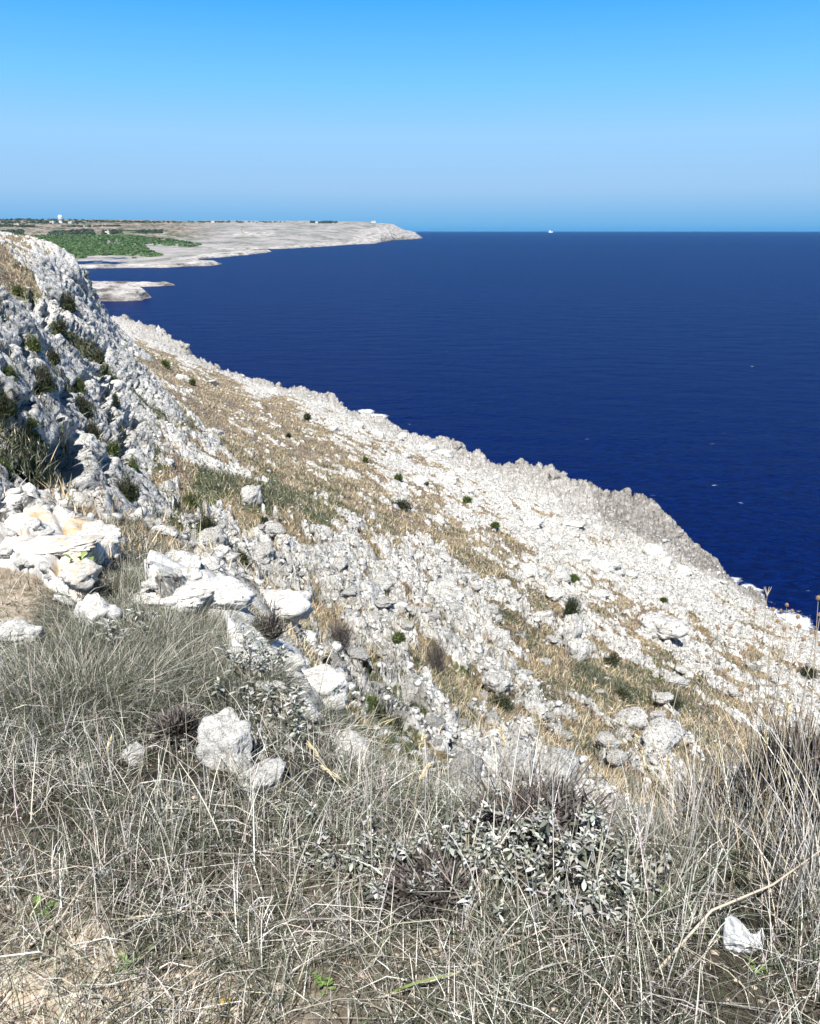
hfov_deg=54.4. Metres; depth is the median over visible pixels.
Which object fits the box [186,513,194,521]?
boulder
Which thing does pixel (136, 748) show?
boulder
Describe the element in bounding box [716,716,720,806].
wild oat
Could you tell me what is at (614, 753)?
boulder
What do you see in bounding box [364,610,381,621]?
boulder
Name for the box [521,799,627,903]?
silver leaved plant
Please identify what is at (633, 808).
silver leaved plant
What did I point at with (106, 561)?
boulder
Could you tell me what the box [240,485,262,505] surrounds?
boulder
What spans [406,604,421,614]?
boulder
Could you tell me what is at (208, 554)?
boulder
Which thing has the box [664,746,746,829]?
thorny bush
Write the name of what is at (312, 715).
boulder
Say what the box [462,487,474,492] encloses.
boulder
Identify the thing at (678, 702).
shrub
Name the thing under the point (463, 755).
boulder
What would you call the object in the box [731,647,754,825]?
dried thistle
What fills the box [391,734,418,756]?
shrub
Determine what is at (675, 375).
sea
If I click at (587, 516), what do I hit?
boulder
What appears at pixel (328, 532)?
boulder
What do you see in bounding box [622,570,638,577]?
boulder
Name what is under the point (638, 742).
wild oat
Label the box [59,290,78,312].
shrub
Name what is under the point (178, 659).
tussock grass
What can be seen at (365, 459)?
shrub
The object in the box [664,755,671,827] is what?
wild oat
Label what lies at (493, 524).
shrub
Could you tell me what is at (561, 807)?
bush
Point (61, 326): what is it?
shrub
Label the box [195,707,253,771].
boulder
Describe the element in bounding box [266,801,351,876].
silver leaved plant
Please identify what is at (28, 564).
boulder
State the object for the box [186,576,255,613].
boulder
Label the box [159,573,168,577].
boulder
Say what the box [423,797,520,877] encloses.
silver leaved plant
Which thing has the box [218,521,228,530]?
boulder
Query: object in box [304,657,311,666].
boulder
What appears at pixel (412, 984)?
grass leaf
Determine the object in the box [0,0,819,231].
sky
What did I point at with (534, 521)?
boulder
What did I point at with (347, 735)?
boulder
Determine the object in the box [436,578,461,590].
boulder
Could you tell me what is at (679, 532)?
crag
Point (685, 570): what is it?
boulder
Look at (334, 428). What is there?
boulder
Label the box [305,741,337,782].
wild oat
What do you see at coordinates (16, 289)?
shrub
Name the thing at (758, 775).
thorny bush
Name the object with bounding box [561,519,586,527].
boulder
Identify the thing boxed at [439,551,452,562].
boulder
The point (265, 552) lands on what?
boulder
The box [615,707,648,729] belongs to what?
boulder
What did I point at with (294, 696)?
silver leaved plant
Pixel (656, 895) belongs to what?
green weed
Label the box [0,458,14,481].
shrub
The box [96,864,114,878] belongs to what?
flat stone
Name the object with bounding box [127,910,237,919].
dry stick
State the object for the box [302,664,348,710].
boulder
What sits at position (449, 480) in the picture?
boulder
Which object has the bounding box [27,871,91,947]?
dry stick
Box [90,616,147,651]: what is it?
silver leaved plant
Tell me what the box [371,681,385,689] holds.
boulder
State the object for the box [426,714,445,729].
boulder
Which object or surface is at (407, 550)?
boulder
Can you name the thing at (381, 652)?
boulder
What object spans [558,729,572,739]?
boulder
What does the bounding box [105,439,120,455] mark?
shrub
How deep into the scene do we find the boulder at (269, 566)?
23.18 m
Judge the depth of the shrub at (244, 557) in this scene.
20.32 m
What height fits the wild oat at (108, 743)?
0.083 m
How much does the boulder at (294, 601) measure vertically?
0.330 m
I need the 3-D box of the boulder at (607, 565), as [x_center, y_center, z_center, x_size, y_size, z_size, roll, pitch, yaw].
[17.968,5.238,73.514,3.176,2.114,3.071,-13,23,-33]
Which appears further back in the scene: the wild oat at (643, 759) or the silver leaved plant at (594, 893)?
the wild oat at (643, 759)
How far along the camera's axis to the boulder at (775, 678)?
52.97 m
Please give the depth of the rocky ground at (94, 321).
26.53 m
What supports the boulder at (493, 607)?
on the rocky ground at (94, 321)
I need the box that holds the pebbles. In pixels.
[0,631,793,1023]
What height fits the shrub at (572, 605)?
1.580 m
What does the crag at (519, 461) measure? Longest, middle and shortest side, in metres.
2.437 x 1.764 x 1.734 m
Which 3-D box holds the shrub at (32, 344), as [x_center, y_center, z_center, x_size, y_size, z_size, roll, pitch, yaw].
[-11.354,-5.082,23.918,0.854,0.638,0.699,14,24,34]
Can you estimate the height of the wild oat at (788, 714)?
0.433 m
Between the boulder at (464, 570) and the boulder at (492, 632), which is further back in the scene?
the boulder at (464, 570)
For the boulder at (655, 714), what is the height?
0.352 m
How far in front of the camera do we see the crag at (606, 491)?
132.47 m
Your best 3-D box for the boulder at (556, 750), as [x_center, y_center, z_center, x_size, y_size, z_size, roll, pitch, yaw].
[2.560,4.571,14.215,0.826,0.690,0.877,10,22,25]
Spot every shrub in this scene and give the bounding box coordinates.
[0,388,19,418]
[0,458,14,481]
[1,365,18,380]
[7,284,23,294]
[22,333,45,352]
[25,412,40,428]
[33,361,57,393]
[45,347,60,364]
[53,318,69,333]
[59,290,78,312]
[70,374,86,392]
[72,391,95,419]
[86,419,99,437]
[91,348,105,363]
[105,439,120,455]
[105,470,141,502]
[111,391,119,407]
[127,455,140,471]
[160,360,170,367]
[178,490,200,508]
[188,378,195,384]
[188,509,220,538]
[236,546,250,564]
[249,608,290,642]
[260,516,268,523]
[302,413,312,419]
[319,611,355,653]
[361,456,368,462]
[363,692,382,714]
[389,629,405,642]
[390,497,413,510]
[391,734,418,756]
[394,473,403,480]
[420,635,451,673]
[461,496,472,502]
[487,685,517,714]
[490,521,499,527]
[561,591,583,615]
[569,573,581,582]
[604,651,621,665]
[612,684,634,701]
[660,597,667,602]
[669,693,685,708]
[797,663,819,679]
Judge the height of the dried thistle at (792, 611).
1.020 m
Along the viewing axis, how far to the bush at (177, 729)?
2.60 m
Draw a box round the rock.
[722,914,763,955]
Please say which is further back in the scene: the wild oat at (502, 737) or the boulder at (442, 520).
the boulder at (442, 520)
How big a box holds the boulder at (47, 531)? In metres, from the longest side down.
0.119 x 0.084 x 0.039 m
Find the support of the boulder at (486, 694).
on the rocky ground at (94, 321)
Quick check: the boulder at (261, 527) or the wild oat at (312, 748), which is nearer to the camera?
the wild oat at (312, 748)
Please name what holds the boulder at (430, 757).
on the rocky ground at (94, 321)
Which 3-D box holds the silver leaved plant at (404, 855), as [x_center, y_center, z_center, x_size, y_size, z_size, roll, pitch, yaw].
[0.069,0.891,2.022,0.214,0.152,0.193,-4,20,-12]
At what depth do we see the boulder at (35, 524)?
4.42 m
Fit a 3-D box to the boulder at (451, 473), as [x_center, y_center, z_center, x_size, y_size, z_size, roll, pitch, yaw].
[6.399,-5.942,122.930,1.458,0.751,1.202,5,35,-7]
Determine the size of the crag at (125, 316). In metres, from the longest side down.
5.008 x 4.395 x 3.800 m
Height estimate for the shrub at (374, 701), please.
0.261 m
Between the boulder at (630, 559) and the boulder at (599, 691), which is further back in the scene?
the boulder at (630, 559)
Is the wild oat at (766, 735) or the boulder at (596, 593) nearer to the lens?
the wild oat at (766, 735)
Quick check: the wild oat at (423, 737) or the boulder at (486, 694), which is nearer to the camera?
the wild oat at (423, 737)
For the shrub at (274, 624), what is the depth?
3.85 m
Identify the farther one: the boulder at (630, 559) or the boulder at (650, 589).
the boulder at (630, 559)
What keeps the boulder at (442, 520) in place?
on the rocky ground at (94, 321)
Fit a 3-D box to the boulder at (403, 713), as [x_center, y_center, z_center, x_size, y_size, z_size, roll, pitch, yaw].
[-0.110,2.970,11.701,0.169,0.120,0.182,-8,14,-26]
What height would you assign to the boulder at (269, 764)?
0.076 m
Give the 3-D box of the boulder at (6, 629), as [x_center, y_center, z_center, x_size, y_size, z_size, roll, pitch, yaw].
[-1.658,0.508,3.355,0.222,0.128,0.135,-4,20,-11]
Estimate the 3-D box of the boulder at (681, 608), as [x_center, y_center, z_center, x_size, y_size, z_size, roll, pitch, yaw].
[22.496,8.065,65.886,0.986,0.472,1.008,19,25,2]
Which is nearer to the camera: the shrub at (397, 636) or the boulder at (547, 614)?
the shrub at (397, 636)
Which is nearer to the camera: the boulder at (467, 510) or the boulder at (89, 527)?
the boulder at (89, 527)
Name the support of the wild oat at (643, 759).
on the rocky ground at (94, 321)
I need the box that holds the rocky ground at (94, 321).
[0,231,819,1023]
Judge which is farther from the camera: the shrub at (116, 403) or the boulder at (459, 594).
the shrub at (116, 403)
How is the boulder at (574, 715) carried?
on the rocky ground at (94, 321)
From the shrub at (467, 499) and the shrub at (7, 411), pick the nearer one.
the shrub at (7, 411)
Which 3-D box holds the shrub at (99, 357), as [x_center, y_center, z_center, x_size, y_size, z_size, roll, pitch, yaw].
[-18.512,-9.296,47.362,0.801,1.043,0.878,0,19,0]
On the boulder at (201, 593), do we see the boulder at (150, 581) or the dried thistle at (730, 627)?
the boulder at (150, 581)
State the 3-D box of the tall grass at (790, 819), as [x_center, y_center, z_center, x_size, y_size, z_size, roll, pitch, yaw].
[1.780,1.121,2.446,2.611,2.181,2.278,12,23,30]
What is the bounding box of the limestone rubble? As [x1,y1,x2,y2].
[0,233,797,827]
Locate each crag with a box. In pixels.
[121,314,129,319]
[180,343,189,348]
[214,363,220,370]
[453,441,462,450]
[515,458,524,465]
[548,471,560,480]
[602,489,609,494]
[623,487,631,493]
[658,514,671,525]
[675,528,683,537]
[675,537,689,546]
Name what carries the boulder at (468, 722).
on the rocky ground at (94, 321)
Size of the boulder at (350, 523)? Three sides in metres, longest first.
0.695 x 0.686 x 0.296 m
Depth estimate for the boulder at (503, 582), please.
48.41 m
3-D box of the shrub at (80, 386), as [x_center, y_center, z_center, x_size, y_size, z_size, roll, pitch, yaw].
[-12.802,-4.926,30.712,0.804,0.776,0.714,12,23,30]
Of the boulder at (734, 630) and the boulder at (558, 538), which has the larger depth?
the boulder at (558, 538)
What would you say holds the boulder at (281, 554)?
on the rocky ground at (94, 321)
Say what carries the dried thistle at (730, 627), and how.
on the rocky ground at (94, 321)
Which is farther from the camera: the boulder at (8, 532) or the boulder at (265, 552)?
the boulder at (265, 552)
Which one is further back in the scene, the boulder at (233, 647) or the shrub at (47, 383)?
the shrub at (47, 383)
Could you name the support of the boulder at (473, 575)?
on the rocky ground at (94, 321)
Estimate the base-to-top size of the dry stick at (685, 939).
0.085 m
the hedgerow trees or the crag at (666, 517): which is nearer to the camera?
the crag at (666, 517)
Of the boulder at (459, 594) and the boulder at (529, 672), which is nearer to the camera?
the boulder at (529, 672)
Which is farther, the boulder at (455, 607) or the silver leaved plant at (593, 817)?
the boulder at (455, 607)
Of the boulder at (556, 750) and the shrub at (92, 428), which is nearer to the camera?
the boulder at (556, 750)
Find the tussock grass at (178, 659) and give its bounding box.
[0,515,384,783]
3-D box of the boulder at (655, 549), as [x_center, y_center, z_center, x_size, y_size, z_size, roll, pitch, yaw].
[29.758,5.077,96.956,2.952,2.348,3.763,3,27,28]
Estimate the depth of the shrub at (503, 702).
22.62 m
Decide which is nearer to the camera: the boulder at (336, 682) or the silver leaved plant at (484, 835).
the silver leaved plant at (484, 835)
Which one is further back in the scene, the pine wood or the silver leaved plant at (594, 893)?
the pine wood
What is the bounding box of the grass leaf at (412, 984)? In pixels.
[389,974,456,992]
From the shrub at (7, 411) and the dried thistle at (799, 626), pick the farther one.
the shrub at (7, 411)
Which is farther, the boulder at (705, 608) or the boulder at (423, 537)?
the boulder at (705, 608)
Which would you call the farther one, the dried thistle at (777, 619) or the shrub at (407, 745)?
the shrub at (407, 745)
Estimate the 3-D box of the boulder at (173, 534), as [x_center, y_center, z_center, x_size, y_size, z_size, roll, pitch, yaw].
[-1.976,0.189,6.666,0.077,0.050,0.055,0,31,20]
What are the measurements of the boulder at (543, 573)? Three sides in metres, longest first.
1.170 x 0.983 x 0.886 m
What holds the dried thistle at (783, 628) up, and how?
on the rocky ground at (94, 321)
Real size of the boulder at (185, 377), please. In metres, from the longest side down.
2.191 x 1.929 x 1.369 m
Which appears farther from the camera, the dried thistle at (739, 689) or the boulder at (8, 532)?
the boulder at (8, 532)
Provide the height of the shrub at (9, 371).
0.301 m
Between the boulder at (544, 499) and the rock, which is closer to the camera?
the rock
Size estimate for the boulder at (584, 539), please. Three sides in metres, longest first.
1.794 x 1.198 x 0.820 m
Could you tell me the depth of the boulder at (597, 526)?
111.19 m
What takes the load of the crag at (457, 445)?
on the rocky ground at (94, 321)
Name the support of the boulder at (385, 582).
on the rocky ground at (94, 321)
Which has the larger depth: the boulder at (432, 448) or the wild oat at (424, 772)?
the boulder at (432, 448)
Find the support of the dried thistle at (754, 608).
on the rocky ground at (94, 321)
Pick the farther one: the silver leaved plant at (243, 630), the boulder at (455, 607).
the boulder at (455, 607)
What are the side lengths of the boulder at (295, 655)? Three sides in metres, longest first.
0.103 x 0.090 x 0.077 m
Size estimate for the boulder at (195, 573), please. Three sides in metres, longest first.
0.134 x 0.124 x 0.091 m
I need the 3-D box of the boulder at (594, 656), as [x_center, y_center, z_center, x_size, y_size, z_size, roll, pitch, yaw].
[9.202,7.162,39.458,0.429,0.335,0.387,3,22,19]
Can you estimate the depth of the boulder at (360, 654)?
15.84 m
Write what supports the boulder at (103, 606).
on the rocky ground at (94, 321)
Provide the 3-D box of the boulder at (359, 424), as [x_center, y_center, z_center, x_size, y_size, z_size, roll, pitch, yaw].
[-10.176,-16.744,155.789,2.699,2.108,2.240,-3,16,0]
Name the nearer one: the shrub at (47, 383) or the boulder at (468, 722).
the boulder at (468, 722)
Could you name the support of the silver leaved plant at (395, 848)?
on the rocky ground at (94, 321)
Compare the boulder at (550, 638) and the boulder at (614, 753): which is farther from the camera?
the boulder at (550, 638)
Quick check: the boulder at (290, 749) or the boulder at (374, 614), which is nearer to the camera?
the boulder at (290, 749)
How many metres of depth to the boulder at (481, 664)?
25.19 m
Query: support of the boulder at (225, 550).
on the rocky ground at (94, 321)
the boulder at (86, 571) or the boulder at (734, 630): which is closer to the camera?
the boulder at (86, 571)
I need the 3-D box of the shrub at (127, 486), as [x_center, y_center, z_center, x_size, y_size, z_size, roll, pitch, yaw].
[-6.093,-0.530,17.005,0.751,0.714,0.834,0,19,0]
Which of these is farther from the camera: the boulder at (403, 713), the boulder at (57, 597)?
the boulder at (403, 713)
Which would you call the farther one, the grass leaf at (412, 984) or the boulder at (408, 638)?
the boulder at (408, 638)
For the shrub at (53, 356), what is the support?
on the rocky ground at (94, 321)
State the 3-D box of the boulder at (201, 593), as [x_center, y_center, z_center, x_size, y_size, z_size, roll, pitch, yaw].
[-1.179,0.434,3.963,0.413,0.110,0.223,0,19,0]
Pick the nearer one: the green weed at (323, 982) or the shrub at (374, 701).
the green weed at (323, 982)
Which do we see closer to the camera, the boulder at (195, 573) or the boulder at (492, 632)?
the boulder at (195, 573)
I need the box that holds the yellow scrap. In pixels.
[221,998,230,1003]
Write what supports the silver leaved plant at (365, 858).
on the rocky ground at (94, 321)
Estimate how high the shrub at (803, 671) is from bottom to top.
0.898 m
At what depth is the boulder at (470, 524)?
73.00 m
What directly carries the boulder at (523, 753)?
on the rocky ground at (94, 321)
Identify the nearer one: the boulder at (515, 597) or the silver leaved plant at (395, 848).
the silver leaved plant at (395, 848)
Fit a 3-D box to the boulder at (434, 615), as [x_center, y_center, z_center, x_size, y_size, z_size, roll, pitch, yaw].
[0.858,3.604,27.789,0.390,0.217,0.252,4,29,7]
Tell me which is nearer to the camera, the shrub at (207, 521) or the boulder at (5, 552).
the boulder at (5, 552)
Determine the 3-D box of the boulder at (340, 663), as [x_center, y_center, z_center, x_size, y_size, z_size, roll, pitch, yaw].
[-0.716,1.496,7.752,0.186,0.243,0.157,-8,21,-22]
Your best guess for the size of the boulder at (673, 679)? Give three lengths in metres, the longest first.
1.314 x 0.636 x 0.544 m
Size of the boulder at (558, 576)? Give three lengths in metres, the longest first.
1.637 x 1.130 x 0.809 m
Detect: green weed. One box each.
[31,896,59,917]
[64,551,93,561]
[115,946,153,975]
[312,972,334,995]
[636,885,667,907]
[747,958,768,976]
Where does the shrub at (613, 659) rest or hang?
on the rocky ground at (94, 321)
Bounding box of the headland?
[0,219,422,300]
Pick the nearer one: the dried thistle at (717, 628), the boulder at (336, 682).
the dried thistle at (717, 628)
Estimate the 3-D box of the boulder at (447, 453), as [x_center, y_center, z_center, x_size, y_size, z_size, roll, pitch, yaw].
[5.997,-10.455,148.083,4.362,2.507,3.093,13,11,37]
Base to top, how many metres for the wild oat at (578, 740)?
0.398 m
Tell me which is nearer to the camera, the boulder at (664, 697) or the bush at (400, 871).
the bush at (400, 871)
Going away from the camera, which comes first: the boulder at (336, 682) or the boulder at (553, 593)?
the boulder at (336, 682)
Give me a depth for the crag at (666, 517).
124.14 m
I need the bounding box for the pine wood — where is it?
[14,234,201,258]
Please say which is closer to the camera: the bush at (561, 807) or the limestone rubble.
the bush at (561, 807)
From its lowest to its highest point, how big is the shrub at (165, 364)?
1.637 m
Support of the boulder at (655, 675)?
on the rocky ground at (94, 321)
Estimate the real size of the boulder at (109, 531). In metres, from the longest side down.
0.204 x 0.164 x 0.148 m
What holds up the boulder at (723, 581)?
on the rocky ground at (94, 321)
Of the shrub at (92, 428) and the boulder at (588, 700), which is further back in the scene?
the boulder at (588, 700)
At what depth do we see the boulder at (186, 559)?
4.81 m
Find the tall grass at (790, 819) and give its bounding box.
[603,656,819,958]
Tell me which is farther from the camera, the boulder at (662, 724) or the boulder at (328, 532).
the boulder at (328, 532)
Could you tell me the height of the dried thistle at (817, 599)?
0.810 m
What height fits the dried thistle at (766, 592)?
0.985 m
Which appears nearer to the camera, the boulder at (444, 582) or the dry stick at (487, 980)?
the dry stick at (487, 980)
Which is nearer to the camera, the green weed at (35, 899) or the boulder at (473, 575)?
the green weed at (35, 899)
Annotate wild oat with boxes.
[103,733,114,755]
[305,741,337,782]
[320,765,362,801]
[403,729,425,806]
[414,762,431,818]
[498,726,506,798]
[570,726,592,797]
[634,733,667,833]
[639,751,668,832]
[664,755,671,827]
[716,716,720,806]
[763,728,768,815]
[777,700,790,819]
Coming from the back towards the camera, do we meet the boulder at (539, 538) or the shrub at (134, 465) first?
the boulder at (539, 538)
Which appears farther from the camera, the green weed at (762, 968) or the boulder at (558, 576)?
the boulder at (558, 576)
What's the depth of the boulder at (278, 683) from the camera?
2.97 m
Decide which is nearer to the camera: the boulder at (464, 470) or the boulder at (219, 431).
the boulder at (219, 431)
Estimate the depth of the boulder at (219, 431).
70.22 m
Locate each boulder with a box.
[0,547,14,558]
[0,617,44,647]
[3,528,17,535]
[13,558,26,566]
[17,534,104,556]
[24,517,43,530]
[24,562,33,566]
[35,528,54,535]
[38,560,50,573]
[43,573,51,579]
[52,592,76,606]
[57,557,101,590]
[74,592,122,627]
[81,520,105,534]
[88,524,121,544]
[104,557,111,566]
[120,741,145,767]
[132,585,214,612]
[141,577,158,589]
[151,525,169,534]
[156,325,161,336]
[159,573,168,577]
[170,531,177,537]
[173,569,182,576]
[176,374,190,381]
[179,554,201,568]
[180,566,202,580]
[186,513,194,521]
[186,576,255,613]
[195,552,210,556]
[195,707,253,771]
[197,525,228,548]
[205,563,220,570]
[207,380,218,385]
[212,428,223,434]
[214,544,229,555]
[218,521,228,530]
[226,645,246,658]
[228,569,236,575]
[238,757,285,792]
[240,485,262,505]
[243,662,254,670]
[254,541,275,564]
[256,524,265,530]
[256,681,269,691]
[260,588,312,623]
[263,564,275,573]
[264,521,285,536]
[269,680,288,693]
[276,551,284,557]
[284,651,305,669]
[284,746,294,753]
[287,560,299,567]
[299,710,318,723]
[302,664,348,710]
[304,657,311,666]
[324,528,332,537]
[327,425,339,431]
[331,654,346,670]
[334,730,370,768]
[335,557,347,571]
[340,587,356,595]
[344,609,359,617]
[346,521,359,529]
[346,647,369,661]
[353,421,364,428]
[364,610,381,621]
[369,429,384,438]
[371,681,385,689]
[373,575,393,590]
[374,598,396,607]
[376,648,386,656]
[395,432,407,440]
[396,710,408,718]
[398,607,405,614]
[400,620,413,630]
[400,673,423,706]
[401,453,410,457]
[404,549,413,555]
[405,633,412,644]
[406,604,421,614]
[412,475,428,485]
[420,443,436,451]
[420,535,428,540]
[421,607,431,612]
[422,754,432,763]
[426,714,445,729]
[429,612,439,618]
[432,515,445,524]
[433,739,442,745]
[434,590,466,600]
[436,449,453,458]
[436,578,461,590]
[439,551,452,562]
[443,476,457,484]
[447,471,455,475]
[447,750,483,788]
[448,602,463,611]
[456,468,466,472]
[457,567,468,573]
[461,508,472,512]
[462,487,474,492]
[462,521,477,527]
[462,719,470,726]
[465,573,479,579]
[471,584,482,589]
[475,662,489,670]
[477,692,488,700]
[481,671,511,692]
[484,711,499,725]
[486,603,498,614]
[487,628,510,647]
[490,729,534,782]
[495,614,502,622]
[496,579,510,588]
[506,558,517,566]
[506,593,520,600]
[519,514,543,528]
[519,563,539,580]
[525,670,534,675]
[532,745,578,787]
[533,610,555,622]
[535,535,546,542]
[538,495,548,504]
[538,568,547,577]
[540,658,551,665]
[545,585,563,600]
[545,722,557,728]
[546,635,559,642]
[546,712,557,718]
[551,571,570,584]
[552,535,562,541]
[553,549,568,554]
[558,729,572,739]
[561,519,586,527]
[563,613,582,645]
[565,637,588,661]
[572,712,577,720]
[575,549,593,560]
[579,536,589,542]
[580,514,589,518]
[585,697,592,703]
[589,556,625,575]
[589,588,609,598]
[591,653,599,659]
[592,524,602,528]
[594,731,621,749]
[596,689,604,692]
[605,748,627,765]
[612,640,627,649]
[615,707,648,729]
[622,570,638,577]
[627,557,636,562]
[638,584,657,594]
[638,613,689,639]
[641,717,685,757]
[642,543,665,557]
[649,710,665,719]
[652,672,658,677]
[655,556,673,566]
[655,692,673,703]
[667,675,690,686]
[669,563,692,576]
[675,665,687,673]
[676,606,687,613]
[697,604,713,613]
[718,578,727,583]
[727,686,741,696]
[729,625,740,635]
[770,675,783,683]
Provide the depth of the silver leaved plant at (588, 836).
1.96 m
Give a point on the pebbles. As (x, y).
(6, 993)
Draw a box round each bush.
[139,697,212,751]
[371,829,482,948]
[428,739,648,887]
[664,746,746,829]
[717,718,807,831]
[744,699,819,842]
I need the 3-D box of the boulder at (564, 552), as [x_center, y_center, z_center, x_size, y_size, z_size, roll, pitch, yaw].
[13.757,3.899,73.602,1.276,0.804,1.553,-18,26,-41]
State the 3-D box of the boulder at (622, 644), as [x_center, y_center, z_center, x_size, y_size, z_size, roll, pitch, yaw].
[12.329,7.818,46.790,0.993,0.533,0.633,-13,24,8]
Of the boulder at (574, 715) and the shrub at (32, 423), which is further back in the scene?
the boulder at (574, 715)
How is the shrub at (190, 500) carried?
on the rocky ground at (94, 321)
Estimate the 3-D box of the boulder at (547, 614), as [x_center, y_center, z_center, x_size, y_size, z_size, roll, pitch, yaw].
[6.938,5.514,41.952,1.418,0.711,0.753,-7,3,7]
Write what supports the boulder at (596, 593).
on the rocky ground at (94, 321)
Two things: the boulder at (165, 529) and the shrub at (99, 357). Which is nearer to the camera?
the boulder at (165, 529)
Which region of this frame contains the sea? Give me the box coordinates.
[77,231,819,632]
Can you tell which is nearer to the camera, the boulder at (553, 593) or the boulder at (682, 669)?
the boulder at (682, 669)
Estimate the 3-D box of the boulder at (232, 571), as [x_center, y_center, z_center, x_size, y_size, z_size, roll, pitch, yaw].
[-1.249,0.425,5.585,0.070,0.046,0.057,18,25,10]
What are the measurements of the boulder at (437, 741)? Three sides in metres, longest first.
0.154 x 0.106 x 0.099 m
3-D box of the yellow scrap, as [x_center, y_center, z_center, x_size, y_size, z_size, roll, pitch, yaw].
[-0.384,1.019,1.661,0.020,0.011,0.008,-2,28,-14]
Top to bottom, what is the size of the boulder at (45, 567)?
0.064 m
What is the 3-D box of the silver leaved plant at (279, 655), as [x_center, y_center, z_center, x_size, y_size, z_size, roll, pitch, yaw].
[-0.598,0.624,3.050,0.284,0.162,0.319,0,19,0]
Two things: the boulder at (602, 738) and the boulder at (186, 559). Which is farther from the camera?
the boulder at (602, 738)
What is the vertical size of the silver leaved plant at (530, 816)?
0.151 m
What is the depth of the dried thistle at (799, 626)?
2.40 m
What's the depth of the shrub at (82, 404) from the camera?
26.32 m
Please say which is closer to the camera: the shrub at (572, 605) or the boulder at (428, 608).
the boulder at (428, 608)
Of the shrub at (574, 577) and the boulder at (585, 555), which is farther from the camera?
the boulder at (585, 555)
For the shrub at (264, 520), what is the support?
on the rocky ground at (94, 321)
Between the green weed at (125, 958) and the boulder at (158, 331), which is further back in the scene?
the boulder at (158, 331)
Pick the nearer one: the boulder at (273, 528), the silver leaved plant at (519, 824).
the silver leaved plant at (519, 824)
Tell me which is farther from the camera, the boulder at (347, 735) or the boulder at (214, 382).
the boulder at (214, 382)
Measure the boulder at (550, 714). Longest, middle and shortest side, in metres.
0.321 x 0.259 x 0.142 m
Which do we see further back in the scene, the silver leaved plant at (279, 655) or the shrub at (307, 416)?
the shrub at (307, 416)
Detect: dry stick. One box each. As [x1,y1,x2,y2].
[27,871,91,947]
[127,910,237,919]
[376,926,547,999]
[466,955,501,993]
[655,850,819,972]
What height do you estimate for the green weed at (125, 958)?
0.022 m
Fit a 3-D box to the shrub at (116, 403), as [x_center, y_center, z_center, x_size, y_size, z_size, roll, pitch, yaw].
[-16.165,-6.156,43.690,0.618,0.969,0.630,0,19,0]
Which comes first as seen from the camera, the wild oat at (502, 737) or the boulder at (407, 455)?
the wild oat at (502, 737)
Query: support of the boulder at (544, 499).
on the rocky ground at (94, 321)
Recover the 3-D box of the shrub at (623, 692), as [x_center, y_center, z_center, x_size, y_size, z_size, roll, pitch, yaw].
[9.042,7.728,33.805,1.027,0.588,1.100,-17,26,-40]
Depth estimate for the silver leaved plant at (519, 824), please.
2.00 m
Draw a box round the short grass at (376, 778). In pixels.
[0,502,819,1023]
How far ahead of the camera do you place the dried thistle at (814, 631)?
2.29 m
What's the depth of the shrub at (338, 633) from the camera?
13.95 m
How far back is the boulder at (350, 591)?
24.81 m
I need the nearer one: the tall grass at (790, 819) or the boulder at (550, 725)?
the tall grass at (790, 819)
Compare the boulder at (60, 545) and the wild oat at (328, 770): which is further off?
the boulder at (60, 545)
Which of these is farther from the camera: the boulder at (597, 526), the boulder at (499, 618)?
the boulder at (597, 526)
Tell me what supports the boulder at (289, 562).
on the rocky ground at (94, 321)
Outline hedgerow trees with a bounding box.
[0,218,337,234]
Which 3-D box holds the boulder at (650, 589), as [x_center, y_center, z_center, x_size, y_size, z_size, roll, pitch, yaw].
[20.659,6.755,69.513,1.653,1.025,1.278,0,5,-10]
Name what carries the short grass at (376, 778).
on the rocky ground at (94, 321)
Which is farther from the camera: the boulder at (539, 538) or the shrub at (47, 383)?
the boulder at (539, 538)
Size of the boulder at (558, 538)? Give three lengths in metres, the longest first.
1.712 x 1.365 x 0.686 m
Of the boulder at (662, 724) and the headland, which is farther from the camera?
the headland
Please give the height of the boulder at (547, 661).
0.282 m
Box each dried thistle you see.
[702,669,742,825]
[704,625,729,825]
[711,625,732,818]
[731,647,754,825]
[736,607,770,748]
[747,587,772,754]
[748,624,786,817]
[754,607,780,732]
[757,603,800,735]
[765,623,812,747]
[794,629,819,761]
[798,596,819,834]
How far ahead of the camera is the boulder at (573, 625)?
37.15 m
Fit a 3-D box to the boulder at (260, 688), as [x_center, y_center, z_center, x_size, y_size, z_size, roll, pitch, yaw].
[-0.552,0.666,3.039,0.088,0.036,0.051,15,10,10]
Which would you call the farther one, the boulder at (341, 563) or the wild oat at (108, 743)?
the boulder at (341, 563)
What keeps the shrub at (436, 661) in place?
on the rocky ground at (94, 321)
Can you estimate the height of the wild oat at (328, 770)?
0.127 m
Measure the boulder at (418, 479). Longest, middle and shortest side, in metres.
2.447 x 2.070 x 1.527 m
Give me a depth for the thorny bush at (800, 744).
2.37 m
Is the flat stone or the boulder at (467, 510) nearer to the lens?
the flat stone
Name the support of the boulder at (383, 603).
on the rocky ground at (94, 321)
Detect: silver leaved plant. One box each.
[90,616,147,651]
[117,602,159,633]
[210,640,294,703]
[214,626,271,665]
[244,684,318,749]
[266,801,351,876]
[317,844,381,898]
[320,805,391,872]
[355,830,427,905]
[391,818,489,889]
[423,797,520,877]
[458,832,555,921]
[474,785,586,853]
[476,794,574,895]
[482,805,617,917]
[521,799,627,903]
[548,822,644,927]
[582,793,644,847]
[609,830,672,898]

